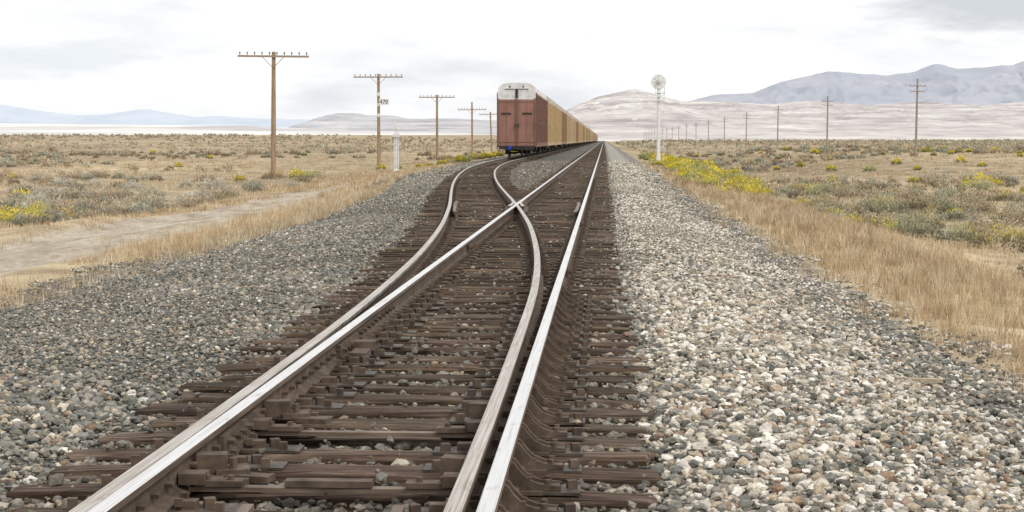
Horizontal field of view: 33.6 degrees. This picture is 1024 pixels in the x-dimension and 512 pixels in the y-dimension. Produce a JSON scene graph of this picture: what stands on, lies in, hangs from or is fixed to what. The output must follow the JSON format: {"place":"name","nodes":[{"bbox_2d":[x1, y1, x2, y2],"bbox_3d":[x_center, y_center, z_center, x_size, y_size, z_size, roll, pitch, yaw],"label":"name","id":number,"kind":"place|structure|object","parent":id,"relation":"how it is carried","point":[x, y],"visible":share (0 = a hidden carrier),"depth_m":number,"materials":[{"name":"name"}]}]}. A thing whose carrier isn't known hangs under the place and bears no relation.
{"place":"outdoors","nodes":[
{"label":"outdoors","id":0,"kind":"place"},
{"bbox_2d":[0,105,309,126],"bbox_3d":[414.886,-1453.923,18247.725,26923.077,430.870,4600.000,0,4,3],"label":"distant blue hills","id":1,"kind":"structure","parent":0,"point":[13,114],"depth_m":19529.66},
{"bbox_2d":[0,123,620,141],"bbox_3d":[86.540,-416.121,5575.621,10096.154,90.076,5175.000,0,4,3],"label":"dry lake playa","id":2,"kind":"structure","parent":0,"point":[55,129],"depth_m":6013.32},
{"bbox_2d":[287,113,496,133],"bbox_3d":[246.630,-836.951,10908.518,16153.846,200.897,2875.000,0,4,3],"label":"mesa","id":3,"kind":"structure","parent":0,"point":[351,121],"depth_m":10881.90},
{"bbox_2d":[0,135,1023,511],"bbox_3d":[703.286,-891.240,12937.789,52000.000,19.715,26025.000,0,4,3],"label":"ground","id":4,"kind":"structure","parent":0,"point":[20,257],"depth_m":59.81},
{"bbox_2d":[238,52,308,179],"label":"telegraph pole","id":5,"kind":"object","parent":4,"relation":"on","point":[273,120],"visible":0.96,"depth_m":99.84,"materials":[{"name":"brown wood"}]},
{"bbox_2d":[6,141,661,511],"bbox_3d":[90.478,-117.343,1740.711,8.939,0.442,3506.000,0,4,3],"label":"railroad track","id":6,"kind":"structure","parent":4,"relation":"on","point":[500,427],"depth_m":10.72,"materials":[{"name":"wood"}]},
{"bbox_2d":[497,83,547,156],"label":"autorack railcar","id":7,"kind":"object","parent":6,"relation":"on","point":[522,118],"visible":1,"depth_m":139.75,"materials":[{"name":"paint"}]},
{"bbox_2d":[497,83,535,145],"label":"end doors","id":8,"kind":"structure","parent":7,"relation":"in","point":[516,102],"depth_m":139.69,"materials":[{"name":"paint"}]},
{"bbox_2d":[524,96,555,153],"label":"autorack railcar","id":9,"kind":"object","parent":6,"relation":"on","point":[551,124],"visible":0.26,"depth_m":181.57,"materials":[{"name":"yellow paint"}]},
{"bbox_2d":[544,102,561,151],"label":"autorack railcar","id":10,"kind":"object","parent":6,"relation":"on","point":[558,126],"visible":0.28,"depth_m":208.40,"materials":[{"name":"yellow paint"}]},
{"bbox_2d":[544,107,566,150],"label":"autorack railcar","id":11,"kind":"object","parent":6,"relation":"on","point":[564,127],"visible":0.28,"depth_m":239.20,"materials":[{"name":"yellow paint"}]},
{"bbox_2d":[561,111,570,148],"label":"autorack railcar","id":12,"kind":"object","parent":6,"relation":"on","point":[568,128],"visible":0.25,"depth_m":266.33,"materials":[{"name":"yellow paint"}]},
{"bbox_2d":[565,113,573,147],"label":"autorack railcar","id":13,"kind":"object","parent":6,"relation":"on","point":[572,132],"visible":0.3,"depth_m":299.74,"materials":[{"name":"yellow paint"}]},
{"bbox_2d":[569,116,575,147],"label":"autorack railcar","id":14,"kind":"object","parent":6,"relation":"on","point":[571,145],"visible":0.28,"depth_m":329.89,"materials":[{"name":"yellow paint"}]},
{"bbox_2d":[573,119,577,145],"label":"autorack railcar","id":15,"kind":"object","parent":6,"relation":"on","point":[576,132],"visible":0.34,"depth_m":350.93,"materials":[{"name":"yellow paint"}]},
{"bbox_2d":[574,120,579,146],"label":"autorack railcar","id":16,"kind":"object","parent":6,"relation":"on","point":[578,133],"visible":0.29,"depth_m":369.59,"materials":[{"name":"yellow paint"}]},
{"bbox_2d":[576,122,581,145],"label":"autorack railcar","id":17,"kind":"object","parent":6,"relation":"on","point":[580,133],"visible":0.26,"depth_m":416.71,"materials":[{"name":"yellow paint"}]},
{"bbox_2d":[583,124,584,142],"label":"autorack railcar","id":18,"kind":"object","parent":6,"relation":"on","point":[583,133],"visible":0.25,"depth_m":465.32,"materials":[{"name":"yellow paint"}]},
{"bbox_2d":[353,74,402,167],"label":"telegraph pole","id":19,"kind":"object","parent":4,"relation":"on","point":[382,101],"visible":0.98,"depth_m":146.65,"materials":[{"name":"brown wood"}]},
{"bbox_2d":[392,120,398,171],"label":"white trackside marker post","id":20,"kind":"object","parent":4,"relation":"on","point":[395,135],"visible":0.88,"depth_m":107.29,"materials":[{"name":"metal"}]},
{"bbox_2d":[419,95,454,159],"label":"telegraph pole","id":21,"kind":"object","parent":4,"relation":"on","point":[437,97],"visible":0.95,"depth_m":198.05,"materials":[{"name":"brown wood"}]},
{"bbox_2d":[458,102,485,152],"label":"telegraph pole","id":22,"kind":"object","parent":4,"relation":"on","point":[471,108],"visible":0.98,"depth_m":250.77,"materials":[{"name":"brown wood"}]},
{"bbox_2d":[479,112,495,153],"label":"telegraph pole","id":23,"kind":"object","parent":4,"relation":"on","point":[490,114],"visible":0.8,"depth_m":294.48,"materials":[{"name":"brown wood"}]},
{"bbox_2d":[0,160,1023,511],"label":"ballast gravel","id":24,"kind":"structure","parent":4,"relation":"on","point":[760,300],"depth_m":13.16,"materials":[{"name":"grey gravel"}]},
{"bbox_2d":[0,148,1023,397],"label":"dry grass","id":25,"kind":"structure","parent":4,"relation":"on","point":[936,268],"depth_m":35.71,"materials":[{"name":"beige plant"}]},
{"bbox_2d":[0,133,1023,276],"bbox_3d":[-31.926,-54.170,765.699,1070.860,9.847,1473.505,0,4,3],"label":"sagebrush","id":26,"kind":"object","parent":4,"relation":"on","point":[867,210],"visible":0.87,"depth_m":90.97,"materials":[{"name":"green plant"}]},
{"bbox_2d":[0,145,1023,244],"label":"rabbitbrush","id":27,"kind":"object","parent":4,"relation":"on","point":[688,167],"visible":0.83,"depth_m":96.49,"materials":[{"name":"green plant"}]},
{"bbox_2d":[651,75,665,164],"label":"railroad signal mast","id":28,"kind":"object","parent":4,"relation":"on","point":[658,82],"visible":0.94,"depth_m":129.02,"materials":[{"name":"silver metal"}]},
{"bbox_2d":[724,116,724,145],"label":"telegraph pole","id":29,"kind":"object","parent":4,"relation":"on","point":[724,130],"visible":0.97,"depth_m":453.27,"materials":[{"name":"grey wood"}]},
{"bbox_2d":[743,112,750,146],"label":"telegraph pole","id":30,"kind":"object","parent":4,"relation":"on","point":[746,115],"visible":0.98,"depth_m":383.48,"materials":[{"name":"brown wood"}]},
{"bbox_2d":[777,106,782,147],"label":"telegraph pole","id":31,"kind":"object","parent":4,"relation":"on","point":[777,125],"visible":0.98,"depth_m":313.81,"materials":[{"name":"brown wood"}]},
{"bbox_2d":[822,96,833,147],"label":"telegraph pole","id":32,"kind":"object","parent":4,"relation":"on","point":[827,101],"visible":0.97,"depth_m":244.03,"materials":[{"name":"brown wood"}]},
{"bbox_2d":[805,292,1023,382],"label":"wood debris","id":33,"kind":"object","parent":4,"relation":"on","point":[932,380],"visible":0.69,"depth_m":13.12,"materials":[{"name":"brown wood"}]},
{"bbox_2d":[910,79,925,156],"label":"telegraph pole","id":34,"kind":"object","parent":4,"relation":"on","point":[916,125],"visible":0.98,"depth_m":174.35,"materials":[{"name":"brown wood"}]},
{"bbox_2d":[0,0,1023,119],"label":"sky","id":35,"kind":"structure","parent":0,"point":[73,57],"materials":[{"name":"white"}]},
{"bbox_2d":[492,89,1023,139],"bbox_3d":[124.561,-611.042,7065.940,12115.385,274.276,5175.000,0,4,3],"label":"badland foothills","id":36,"kind":"structure","parent":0,"point":[628,115],"depth_m":6104.64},
{"bbox_2d":[692,61,1023,105],"bbox_3d":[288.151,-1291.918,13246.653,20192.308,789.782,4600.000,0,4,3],"label":"mountain range","id":37,"kind":"structure","parent":0,"point":[981,86],"depth_m":13851.61,"materials":[{"name":"grey stone"}]}
]}

